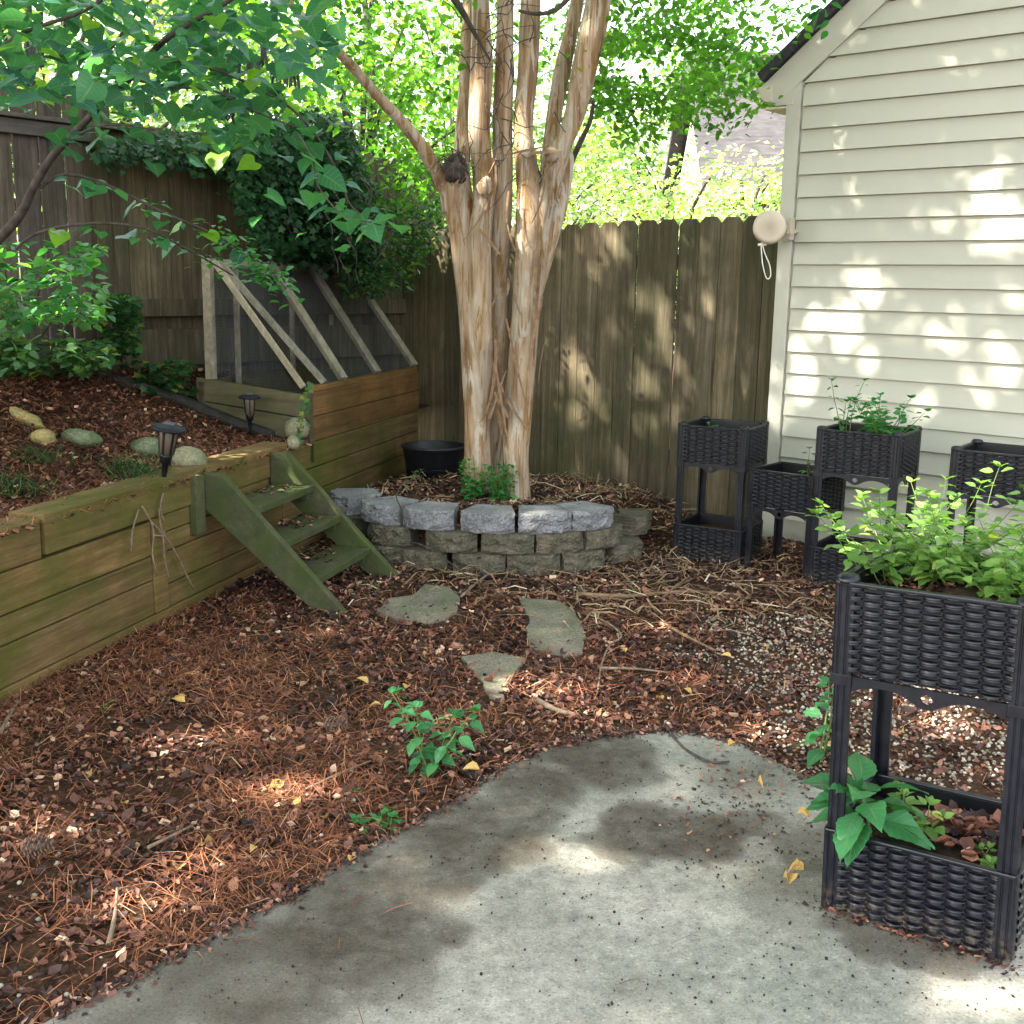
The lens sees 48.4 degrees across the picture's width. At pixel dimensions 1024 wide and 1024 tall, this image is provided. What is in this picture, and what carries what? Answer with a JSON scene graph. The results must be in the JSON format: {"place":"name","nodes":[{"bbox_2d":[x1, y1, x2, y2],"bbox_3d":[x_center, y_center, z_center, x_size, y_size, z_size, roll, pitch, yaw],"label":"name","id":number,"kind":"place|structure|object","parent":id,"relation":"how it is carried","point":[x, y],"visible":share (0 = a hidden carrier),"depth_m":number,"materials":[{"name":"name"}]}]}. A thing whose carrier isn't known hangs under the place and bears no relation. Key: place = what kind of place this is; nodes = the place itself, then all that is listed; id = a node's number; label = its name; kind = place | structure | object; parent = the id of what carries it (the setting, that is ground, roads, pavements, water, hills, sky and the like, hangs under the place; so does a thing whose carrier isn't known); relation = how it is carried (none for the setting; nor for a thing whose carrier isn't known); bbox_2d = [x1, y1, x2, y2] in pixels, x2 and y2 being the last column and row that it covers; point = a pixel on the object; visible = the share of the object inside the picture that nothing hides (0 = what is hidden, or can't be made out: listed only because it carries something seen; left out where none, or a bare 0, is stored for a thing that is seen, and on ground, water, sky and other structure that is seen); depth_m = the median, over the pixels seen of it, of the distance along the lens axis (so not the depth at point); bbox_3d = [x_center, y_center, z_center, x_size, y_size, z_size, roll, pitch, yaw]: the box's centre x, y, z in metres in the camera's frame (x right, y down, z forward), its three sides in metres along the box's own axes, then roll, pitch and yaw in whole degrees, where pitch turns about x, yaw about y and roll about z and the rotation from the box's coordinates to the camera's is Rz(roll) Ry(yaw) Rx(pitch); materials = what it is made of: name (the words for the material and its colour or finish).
{"place":"outdoors","nodes":[
{"label":"outdoors","id":0,"kind":"place"},
{"bbox_2d":[0,346,430,516],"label":"terrain","id":1,"kind":"structure","parent":0,"point":[61,419],"depth_m":5.49,"materials":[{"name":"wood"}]},
{"bbox_2d":[9,406,44,428],"bbox_3d":[-2.204,-0.425,5.181,0.182,0.064,0.072,29,10,-5],"label":"rock","id":2,"kind":"object","parent":1,"relation":"on","point":[19,413],"visible":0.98,"depth_m":5.16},
{"bbox_2d":[0,465,65,497],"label":"grass tuft","id":3,"kind":"object","parent":1,"relation":"on","point":[19,490],"visible":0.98,"depth_m":4.47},
{"bbox_2d":[28,429,56,444],"bbox_3d":[-2.086,-0.332,5.058,0.118,0.075,0.097,-3,12,-21],"label":"rock","id":4,"kind":"object","parent":1,"relation":"on","point":[47,436],"visible":0.9,"depth_m":5.03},
{"bbox_2d":[0,440,111,465],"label":"grass tuft","id":5,"kind":"object","parent":1,"relation":"on","point":[42,455],"visible":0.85,"depth_m":4.81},
{"bbox_2d":[0,274,114,377],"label":"shrub","id":6,"kind":"object","parent":1,"relation":"on","point":[83,326],"visible":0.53,"depth_m":5.36,"materials":[{"name":"green plant"}]},
{"bbox_2d":[0,240,118,357],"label":"shrub","id":7,"kind":"object","parent":1,"relation":"on","point":[90,263],"visible":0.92,"depth_m":4.94,"materials":[{"name":"green plant"}]},
{"bbox_2d":[0,336,120,379],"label":"ivy plant","id":8,"kind":"object","parent":1,"relation":"on","point":[83,353],"visible":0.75,"depth_m":5.50,"materials":[{"name":"green plant"}]},
{"bbox_2d":[61,428,102,447],"bbox_3d":[-1.963,-0.335,5.198,0.194,0.086,0.134,8,11,-1],"label":"rock","id":9,"kind":"object","parent":1,"relation":"on","point":[90,438],"visible":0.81,"depth_m":5.16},
{"bbox_2d":[89,449,175,479],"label":"grass tuft","id":10,"kind":"object","parent":1,"relation":"on","point":[119,461],"visible":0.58,"depth_m":5.05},
{"bbox_2d":[105,460,174,481],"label":"grass tuft","id":11,"kind":"object","parent":1,"relation":"on","point":[133,473],"visible":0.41,"depth_m":4.88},
{"bbox_2d":[130,437,159,458],"bbox_3d":[-1.728,-0.303,5.404,0.165,0.106,0.130,1,11,0],"label":"rock","id":12,"kind":"object","parent":1,"relation":"on","point":[148,444],"visible":0.65,"depth_m":5.36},
{"bbox_2d":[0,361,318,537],"bbox_3d":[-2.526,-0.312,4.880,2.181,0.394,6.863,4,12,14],"label":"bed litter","id":13,"kind":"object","parent":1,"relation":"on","point":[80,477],"visible":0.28,"depth_m":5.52,"materials":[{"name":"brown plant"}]},
{"bbox_2d":[54,367,274,438],"bbox_3d":[-2.128,-0.604,6.278,1.667,0.403,0.240,1,11,0],"label":"bed edging","id":14,"kind":"object","parent":1,"relation":"on","point":[195,405],"visible":0.55,"depth_m":6.27,"materials":[{"name":"plastic"}]},
{"bbox_2d":[131,358,199,396],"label":"ivy plant","id":15,"kind":"object","parent":1,"relation":"on","point":[172,380],"visible":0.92,"depth_m":6.28,"materials":[{"name":"green plant"}]},
{"bbox_2d":[171,446,207,466],"bbox_3d":[-1.485,-0.235,5.233,0.178,0.135,0.141,-2,12,-14],"label":"rock","id":16,"kind":"object","parent":1,"relation":"on","point":[186,456],"visible":0.51,"depth_m":5.18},
{"bbox_2d":[0,0,411,308],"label":"redbud tree","id":17,"kind":"object","parent":1,"relation":"on","point":[91,91],"visible":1,"depth_m":3.77,"materials":[{"name":"green plant"}]},
{"bbox_2d":[0,88,443,381],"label":"side fence","id":18,"kind":"object","parent":1,"relation":"on","point":[167,288],"visible":0.35,"depth_m":6.68,"materials":[{"name":"brown wood"}]},
{"bbox_2d":[91,292,145,370],"bbox_3d":[-2.166,-0.979,6.280,0.299,0.474,0.845,-3,12,-19],"label":"ivy plant","id":19,"kind":"object","parent":18,"relation":"attached to","point":[123,309],"visible":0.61,"depth_m":6.04,"materials":[{"name":"green plant"}]},
{"bbox_2d":[89,104,445,301],"bbox_3d":[-1.283,-1.866,6.738,1.122,1.234,2.448,10,15,39],"label":"ivy mound","id":20,"kind":"object","parent":18,"relation":"hanging from","point":[276,226],"visible":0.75,"depth_m":6.84,"materials":[{"name":"green plant"}]},
{"bbox_2d":[238,393,260,433],"bbox_3d":[-1.415,-0.531,6.150,0.120,0.217,0.121,-5,13,-28],"label":"path light","id":21,"kind":"object","parent":1,"relation":"on","point":[249,399],"visible":1,"depth_m":6.12,"materials":[{"name":"black plastic"}]},
{"bbox_2d":[284,417,308,438],"bbox_3d":[-1.172,-0.452,6.197,0.132,0.134,0.112,-2,12,-16],"label":"rock","id":22,"kind":"object","parent":1,"relation":"on","point":[292,425],"visible":0.69,"depth_m":6.15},
{"bbox_2d":[2,0,830,278],"label":"sky","id":23,"kind":"structure","parent":0,"point":[629,65],"materials":[{"name":"white"}]},
{"bbox_2d":[0,297,1007,1023],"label":"ground","id":24,"kind":"structure","parent":0,"point":[34,949],"depth_m":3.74,"materials":[{"name":"soil"}]},
{"bbox_2d":[20,833,54,858],"bbox_3d":[-1.200,0.846,2.886,0.080,0.063,0.063,-7,13,-12],"label":"pine cone","id":25,"kind":"object","parent":24,"relation":"on","point":[34,846],"visible":1,"depth_m":2.88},
{"bbox_2d":[106,887,118,945],"bbox_3d":[-0.910,0.922,2.608,0.014,0.012,0.238,-2,12,-14],"label":"stick","id":26,"kind":"object","parent":24,"relation":"on","point":[112,927],"visible":0.98,"depth_m":2.58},
{"bbox_2d":[0,0,355,337],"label":"background tree","id":27,"kind":"object","parent":24,"relation":"on","point":[40,74],"visible":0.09,"depth_m":11.04,"materials":[{"name":"green plant"}]},
{"bbox_2d":[0,410,417,703],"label":"retaining wall","id":28,"kind":"structure","parent":24,"relation":"on","point":[75,586],"depth_m":4.61,"materials":[{"name":"wood"}]},
{"bbox_2d":[130,493,193,589],"bbox_3d":[-1.472,0.156,4.805,0.007,0.476,0.470,4,12,14],"label":"dead root spray","id":29,"kind":"object","parent":28,"relation":"hanging from","point":[162,535],"visible":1,"depth_m":4.76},
{"bbox_2d":[151,421,186,476],"bbox_3d":[-1.470,-0.251,4.849,0.147,0.265,0.147,10,14,-2],"label":"path light","id":30,"kind":"object","parent":28,"relation":"on","point":[169,432],"visible":0.94,"depth_m":4.81,"materials":[{"name":"black plastic"}]},
{"bbox_2d":[296,381,314,443],"bbox_3d":[-1.104,-0.527,6.070,0.109,0.347,0.086,-3,12,-20],"label":"ivy tendril","id":31,"kind":"object","parent":28,"relation":"hanging from","point":[310,386],"visible":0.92,"depth_m":6.07,"materials":[{"name":"green plant"}]},
{"bbox_2d":[196,258,418,462],"bbox_3d":[-1.176,-1.007,7.170,0.679,1.097,2.017,4,12,14],"label":"cold frame","id":32,"kind":"object","parent":28,"relation":"on","point":[347,400],"visible":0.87,"depth_m":6.66,"materials":[{"name":"wood"}]},
{"bbox_2d":[0,0,425,299],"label":"background tree","id":33,"kind":"object","parent":24,"relation":"on","point":[159,27],"visible":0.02,"depth_m":20.03,"materials":[{"name":"green plant"}]},
{"bbox_2d":[189,452,398,613],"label":"garden steps","id":34,"kind":"structure","parent":24,"relation":"on","point":[228,504],"depth_m":5.17,"materials":[{"name":"green wood"}]},
{"bbox_2d":[248,484,338,561],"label":"step litter","id":35,"kind":"object","parent":34,"relation":"on","point":[290,521],"visible":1,"depth_m":5.50,"materials":[{"name":"brown plant"}]},
{"bbox_2d":[324,715,347,733],"bbox_3d":[-0.572,0.691,3.709,0.080,0.063,0.063,-4,11,0],"label":"pine cone","id":36,"kind":"object","parent":24,"relation":"on","point":[328,724],"visible":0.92,"depth_m":3.70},
{"bbox_2d":[347,514,368,534],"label":"concrete block","id":37,"kind":"structure","parent":24,"relation":"on","point":[361,525],"depth_m":6.13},
{"bbox_2d":[329,488,381,515],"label":"concrete block","id":38,"kind":"structure","parent":37,"relation":"on","point":[347,501],"depth_m":6.18,"materials":[{"name":"concrete"}]},
{"bbox_2d":[168,0,568,215],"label":"background tree","id":39,"kind":"object","parent":24,"relation":"on","point":[311,96],"visible":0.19,"depth_m":10.91,"materials":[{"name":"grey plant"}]},
{"bbox_2d":[349,805,403,837],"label":"weed","id":40,"kind":"object","parent":24,"relation":"on","point":[385,809],"visible":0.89,"depth_m":3.06,"materials":[{"name":"green plant"}]},
{"bbox_2d":[367,538,398,564],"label":"concrete block","id":41,"kind":"structure","parent":24,"relation":"on","point":[387,553],"depth_m":5.91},
{"bbox_2d":[367,522,419,546],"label":"concrete block","id":42,"kind":"structure","parent":41,"relation":"on","point":[391,535],"depth_m":5.90,"materials":[{"name":"concrete"}]},
{"bbox_2d":[360,495,418,524],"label":"concrete block","id":43,"kind":"structure","parent":42,"relation":"on","point":[386,510],"depth_m":5.95,"materials":[{"name":"concrete"}]},
{"bbox_2d":[377,584,459,625],"bbox_3d":[-0.393,0.424,5.217,0.369,0.030,0.580,5,12,20],"label":"flagstone","id":44,"kind":"object","parent":24,"relation":"on","point":[448,600],"visible":0.78,"depth_m":5.14,"materials":[{"name":"stone"}]},
{"bbox_2d":[397,542,449,570],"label":"concrete block","id":45,"kind":"structure","parent":24,"relation":"on","point":[419,556],"depth_m":5.83,"materials":[{"name":"concrete"}]},
{"bbox_2d":[396,479,466,574],"bbox_3d":[-0.461,0.075,5.709,0.171,0.375,0.655,-6,13,-32],"label":"dangling twig","id":46,"kind":"object","parent":45,"relation":"hanging from","point":[410,541],"visible":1,"depth_m":5.72,"materials":[{"name":"wood"}]},
{"bbox_2d":[426,525,476,552],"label":"concrete block","id":47,"kind":"structure","parent":45,"relation":"on","point":[457,540],"depth_m":5.78,"materials":[{"name":"concrete"}]},
{"bbox_2d":[403,501,458,530],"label":"concrete block","id":48,"kind":"structure","parent":47,"relation":"on","point":[433,515],"depth_m":5.82,"materials":[{"name":"concrete"}]},
{"bbox_2d":[401,440,463,480],"bbox_3d":[-0.495,-0.292,7.225,0.420,0.276,0.420,1,11,0],"label":"tub","id":49,"kind":"object","parent":24,"relation":"on","point":[432,456],"visible":0.75,"depth_m":7.07,"materials":[{"name":"black plastic"}]},
{"bbox_2d":[383,686,484,777],"bbox_3d":[-0.229,0.658,3.389,0.300,0.273,0.218,1,11,0],"label":"weed","id":50,"kind":"object","parent":24,"relation":"on","point":[431,752],"visible":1,"depth_m":3.37,"materials":[{"name":"green plant"}]},
{"bbox_2d":[268,0,667,229],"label":"background tree","id":51,"kind":"object","parent":24,"relation":"on","point":[540,137],"visible":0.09,"depth_m":20.12,"materials":[{"name":"green plant"}]},
{"bbox_2d":[124,0,812,500],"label":"crape myrtle","id":52,"kind":"object","parent":24,"relation":"on","point":[496,406],"visible":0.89,"depth_m":6.09,"materials":[{"name":"brown plant"}]},
{"bbox_2d":[457,458,494,500],"bbox_3d":[-0.215,-0.175,6.237,0.199,0.246,0.289,-4,12,-24],"label":"sprout","id":53,"kind":"object","parent":24,"relation":"on","point":[473,492],"visible":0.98,"depth_m":6.23,"materials":[{"name":"green plant"}]},
{"bbox_2d":[452,548,505,574],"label":"concrete block","id":54,"kind":"structure","parent":24,"relation":"on","point":[493,563],"depth_m":5.77,"materials":[{"name":"concrete"}]},
{"bbox_2d":[461,651,525,703],"bbox_3d":[-0.074,0.620,4.267,0.252,0.030,0.543,1,11,0],"label":"flagstone","id":55,"kind":"object","parent":24,"relation":"on","point":[505,664],"visible":0.77,"depth_m":4.33,"materials":[{"name":"stone"}]},
{"bbox_2d":[481,462,519,503],"bbox_3d":[-0.060,-0.158,6.227,0.225,0.222,0.222,1,11,0],"label":"sprout","id":56,"kind":"object","parent":24,"relation":"on","point":[500,493],"visible":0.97,"depth_m":6.20,"materials":[{"name":"green plant"}]},
{"bbox_2d":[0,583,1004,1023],"bbox_3d":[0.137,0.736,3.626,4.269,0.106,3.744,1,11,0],"label":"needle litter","id":57,"kind":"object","parent":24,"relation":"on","point":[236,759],"visible":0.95,"depth_m":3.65,"materials":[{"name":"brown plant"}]},
{"bbox_2d":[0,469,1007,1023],"bbox_3d":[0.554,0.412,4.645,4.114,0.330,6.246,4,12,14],"label":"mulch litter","id":58,"kind":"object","parent":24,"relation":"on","point":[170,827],"visible":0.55,"depth_m":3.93,"materials":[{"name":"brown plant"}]},
{"bbox_2d":[0,478,1008,996],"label":"gravel","id":59,"kind":"structure","parent":24,"relation":"on","point":[858,700],"depth_m":3.97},
{"bbox_2d":[199,470,834,643],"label":"bark litter","id":60,"kind":"object","parent":24,"relation":"on","point":[593,612],"visible":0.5,"depth_m":5.62,"materials":[{"name":"wood"}]},
{"bbox_2d":[506,552,559,575],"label":"concrete block","id":61,"kind":"structure","parent":24,"relation":"on","point":[534,563],"depth_m":5.77,"materials":[{"name":"concrete"}]},
{"bbox_2d":[481,528,533,554],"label":"concrete block","id":62,"kind":"structure","parent":61,"relation":"on","point":[516,543],"depth_m":5.75,"materials":[{"name":"concrete"}]},
{"bbox_2d":[460,504,514,533],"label":"concrete block","id":63,"kind":"structure","parent":62,"relation":"on","point":[488,519],"depth_m":5.76,"materials":[{"name":"concrete"}]},
{"bbox_2d":[400,115,696,229],"bbox_3d":[0.395,-2.851,13.306,4.413,3.476,4.215,1,11,0],"label":"background bush","id":64,"kind":"object","parent":24,"relation":"on","point":[584,199],"visible":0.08,"depth_m":12.64,"materials":[{"name":"green plant"}]},
{"bbox_2d":[519,598,585,656],"bbox_3d":[0.172,0.495,4.910,0.278,0.030,0.762,1,12,0],"label":"flagstone","id":65,"kind":"object","parent":24,"relation":"on","point":[551,611],"visible":0.78,"depth_m":4.85,"materials":[{"name":"stone"}]},
{"bbox_2d":[533,696,577,715],"bbox_3d":[0.143,0.672,3.924,0.046,0.023,0.200,-10,16,-44],"label":"stick","id":66,"kind":"object","parent":24,"relation":"on","point":[543,703],"visible":0.94,"depth_m":3.91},
{"bbox_2d":[560,549,605,572],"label":"concrete block","id":67,"kind":"structure","parent":24,"relation":"on","point":[578,560],"depth_m":5.85,"materials":[{"name":"concrete"}]},
{"bbox_2d":[534,531,583,554],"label":"concrete block","id":68,"kind":"structure","parent":67,"relation":"on","point":[562,543],"depth_m":5.79,"materials":[{"name":"concrete"}]},
{"bbox_2d":[518,504,571,533],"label":"concrete block","id":69,"kind":"structure","parent":68,"relation":"on","point":[544,519],"depth_m":5.78,"materials":[{"name":"concrete"}]},
{"bbox_2d":[583,522,622,548],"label":"concrete block","id":70,"kind":"structure","parent":67,"relation":"on","point":[611,536],"depth_m":5.92,"materials":[{"name":"concrete"}]},
{"bbox_2d":[555,501,613,530],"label":"concrete block","id":71,"kind":"structure","parent":70,"relation":"on","point":[587,516],"depth_m":5.89,"materials":[{"name":"concrete"}]},
{"bbox_2d":[399,216,777,518],"bbox_3d":[0.127,-1.083,7.753,3.685,2.020,0.153,9,14,36],"label":"picket fence","id":72,"kind":"object","parent":24,"relation":"on","point":[606,390],"visible":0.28,"depth_m":7.20,"materials":[{"name":"brown wood"}]},
{"bbox_2d":[582,611,621,689],"bbox_3d":[0.384,0.544,4.610,0.149,0.019,1.012,1,11,0],"label":"stick","id":73,"kind":"object","parent":24,"relation":"on","point":[615,628],"visible":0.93,"depth_m":4.67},
{"bbox_2d":[605,535,642,563],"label":"concrete block","id":74,"kind":"structure","parent":24,"relation":"on","point":[631,545],"depth_m":6.06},
{"bbox_2d":[613,508,651,535],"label":"concrete block","id":75,"kind":"structure","parent":74,"relation":"on","point":[634,522],"depth_m":6.27,"materials":[{"name":"concrete"}]},
{"bbox_2d":[535,37,720,226],"bbox_3d":[3.508,-6.619,24.324,6.895,6.636,7.320,1,11,0],"label":"background tree","id":76,"kind":"object","parent":24,"relation":"on","point":[608,128],"visible":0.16,"depth_m":23.71,"materials":[{"name":"green plant"}]},
{"bbox_2d":[513,127,779,339],"bbox_3d":[1.621,-2.242,11.370,3.359,3.091,3.304,-5,13,-28],"label":"background bush","id":77,"kind":"object","parent":24,"relation":"on","point":[663,209],"visible":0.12,"depth_m":10.70,"materials":[{"name":"green plant"}]},
{"bbox_2d":[578,590,741,597],"bbox_3d":[0.699,0.387,5.411,0.787,0.024,0.099,0,11,-6],"label":"stick","id":78,"kind":"object","parent":24,"relation":"on","point":[598,595],"visible":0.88,"depth_m":5.38,"materials":[{"name":"wood"}]},
{"bbox_2d":[612,133,783,286],"bbox_3d":[2.500,-2.560,12.597,3.313,3.264,3.050,1,11,0],"label":"background bush","id":79,"kind":"object","parent":24,"relation":"on","point":[772,174],"visible":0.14,"depth_m":12.34,"materials":[{"name":"green plant"}]},
{"bbox_2d":[672,416,768,567],"bbox_3d":[1.129,-0.121,6.169,0.391,0.749,0.376,7,13,30],"label":"wicker planter","id":80,"kind":"object","parent":24,"relation":"on","point":[704,446],"visible":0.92,"depth_m":6.04,"materials":[{"name":"black plastic"}]},
{"bbox_2d":[744,461,845,578],"bbox_3d":[1.468,0.041,5.923,0.390,0.540,0.355,11,15,40],"label":"wicker planter","id":81,"kind":"object","parent":24,"relation":"on","point":[779,487],"visible":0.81,"depth_m":5.80,"materials":[{"name":"black plastic"}]},
{"bbox_2d":[792,676,854,767],"bbox_3d":[0.970,0.645,3.508,0.158,0.291,0.294,1,11,0],"label":"weed","id":82,"kind":"object","parent":24,"relation":"on","point":[814,756],"visible":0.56,"depth_m":3.51,"materials":[{"name":"green plant"}]},
{"bbox_2d":[806,420,921,588],"bbox_3d":[1.742,-0.031,5.646,0.416,0.799,0.376,9,14,33],"label":"wicker planter","id":83,"kind":"object","parent":24,"relation":"on","point":[893,457],"visible":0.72,"depth_m":5.51,"materials":[{"name":"black plastic"}]},
{"bbox_2d":[828,378,869,430],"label":"weed","id":84,"kind":"object","parent":83,"relation":"on","point":[842,427],"visible":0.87,"depth_m":5.63,"materials":[{"name":"green plant"}]},
{"bbox_2d":[850,392,931,434],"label":"weed","id":85,"kind":"object","parent":83,"relation":"on","point":[878,424],"visible":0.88,"depth_m":5.48,"materials":[{"name":"green plant"}]},
{"bbox_2d":[757,0,1023,560],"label":"house","id":86,"kind":"structure","parent":24,"relation":"on","point":[900,269],"depth_m":5.96,"materials":[{"name":"beige paint"}]},
{"bbox_2d":[753,210,798,279],"bbox_3d":[1.471,-1.472,6.293,0.319,0.370,0.158,-7,14,-34],"label":"clothesline reel","id":87,"kind":"object","parent":86,"relation":"attached to","point":[770,226],"visible":1,"depth_m":6.20,"materials":[{"name":"beige plastic"}]},
{"bbox_2d":[795,0,842,39],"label":"vine sprig","id":88,"kind":"object","parent":86,"relation":"hanging from","point":[813,16],"visible":1,"depth_m":5.76,"materials":[{"name":"green plant"}]},
{"bbox_2d":[945,439,1023,559],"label":"wicker planter","id":89,"kind":"object","parent":24,"relation":"on","point":[970,460],"visible":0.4,"depth_m":5.12,"materials":[{"name":"black plastic"}]},
{"bbox_2d":[44,729,1023,1023],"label":"patio","id":90,"kind":"structure","parent":0,"point":[742,919],"depth_m":2.58,"materials":[{"name":"concrete"}]},
{"bbox_2d":[35,688,1021,1019],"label":"crumb litter","id":91,"kind":"object","parent":90,"relation":"on","point":[301,890],"visible":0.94,"depth_m":2.95,"materials":[{"name":"brown plant"}]},
{"bbox_2d":[137,732,1022,1012],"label":"husk debris","id":92,"kind":"object","parent":90,"relation":"on","point":[713,976],"visible":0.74,"depth_m":2.63,"materials":[{"name":"plant"}]},
{"bbox_2d":[664,724,729,763],"bbox_3d":[0.562,0.743,3.629,0.068,0.017,0.328,-5,13,-28],"label":"stick","id":93,"kind":"object","parent":90,"relation":"on","point":[689,751],"visible":1,"depth_m":3.56,"materials":[{"name":"wood"}]},
{"bbox_2d":[821,544,1023,962],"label":"wicker planter","id":94,"kind":"object","parent":90,"relation":"on","point":[963,640],"visible":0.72,"depth_m":2.51,"materials":[{"name":"black plastic"}]},
{"bbox_2d":[798,752,934,866],"bbox_3d":[0.819,0.691,2.653,0.271,0.186,0.291,1,11,0],"label":"sunflower plant","id":95,"kind":"object","parent":94,"relation":"in","point":[852,834],"visible":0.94,"depth_m":2.61,"materials":[{"name":"green plant"}]},
{"bbox_2d":[805,474,1023,586],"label":"herb","id":96,"kind":"object","parent":94,"relation":"on","point":[856,549],"visible":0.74,"depth_m":2.65,"materials":[{"name":"green plant"}]},
{"bbox_2d":[888,779,954,842],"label":"weed","id":97,"kind":"object","parent":94,"relation":"on","point":[932,833],"visible":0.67,"depth_m":2.65,"materials":[{"name":"green plant"}]},
{"bbox_2d":[854,461,1023,600],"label":"herb","id":98,"kind":"object","parent":94,"relation":"on","point":[921,551],"visible":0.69,"depth_m":2.63,"materials":[{"name":"green plant"}]},
{"bbox_2d":[868,570,1022,601],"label":"soil litter","id":99,"kind":"object","parent":94,"relation":"on","point":[931,587],"visible":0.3,"depth_m":2.63,"materials":[{"name":"soil"}]},
{"bbox_2d":[922,799,1023,861],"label":"crate litter","id":100,"kind":"object","parent":94,"relation":"on","point":[963,826],"visible":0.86,"depth_m":2.65,"materials":[{"name":"brown plant"}]},
{"bbox_2d":[923,484,1023,602],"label":"herb","id":101,"kind":"object","parent":94,"relation":"on","point":[1019,588],"visible":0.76,"depth_m":2.53,"materials":[{"name":"green plant"}]},
{"bbox_2d":[975,841,997,867],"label":"seedling","id":102,"kind":"object","parent":94,"relation":"on","point":[991,861],"visible":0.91,"depth_m":2.58,"materials":[{"name":"green plant"}]},
{"bbox_2d":[659,51,785,353],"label":"neighbour house","id":103,"kind":"structure","parent":0,"point":[763,127],"depth_m":16.69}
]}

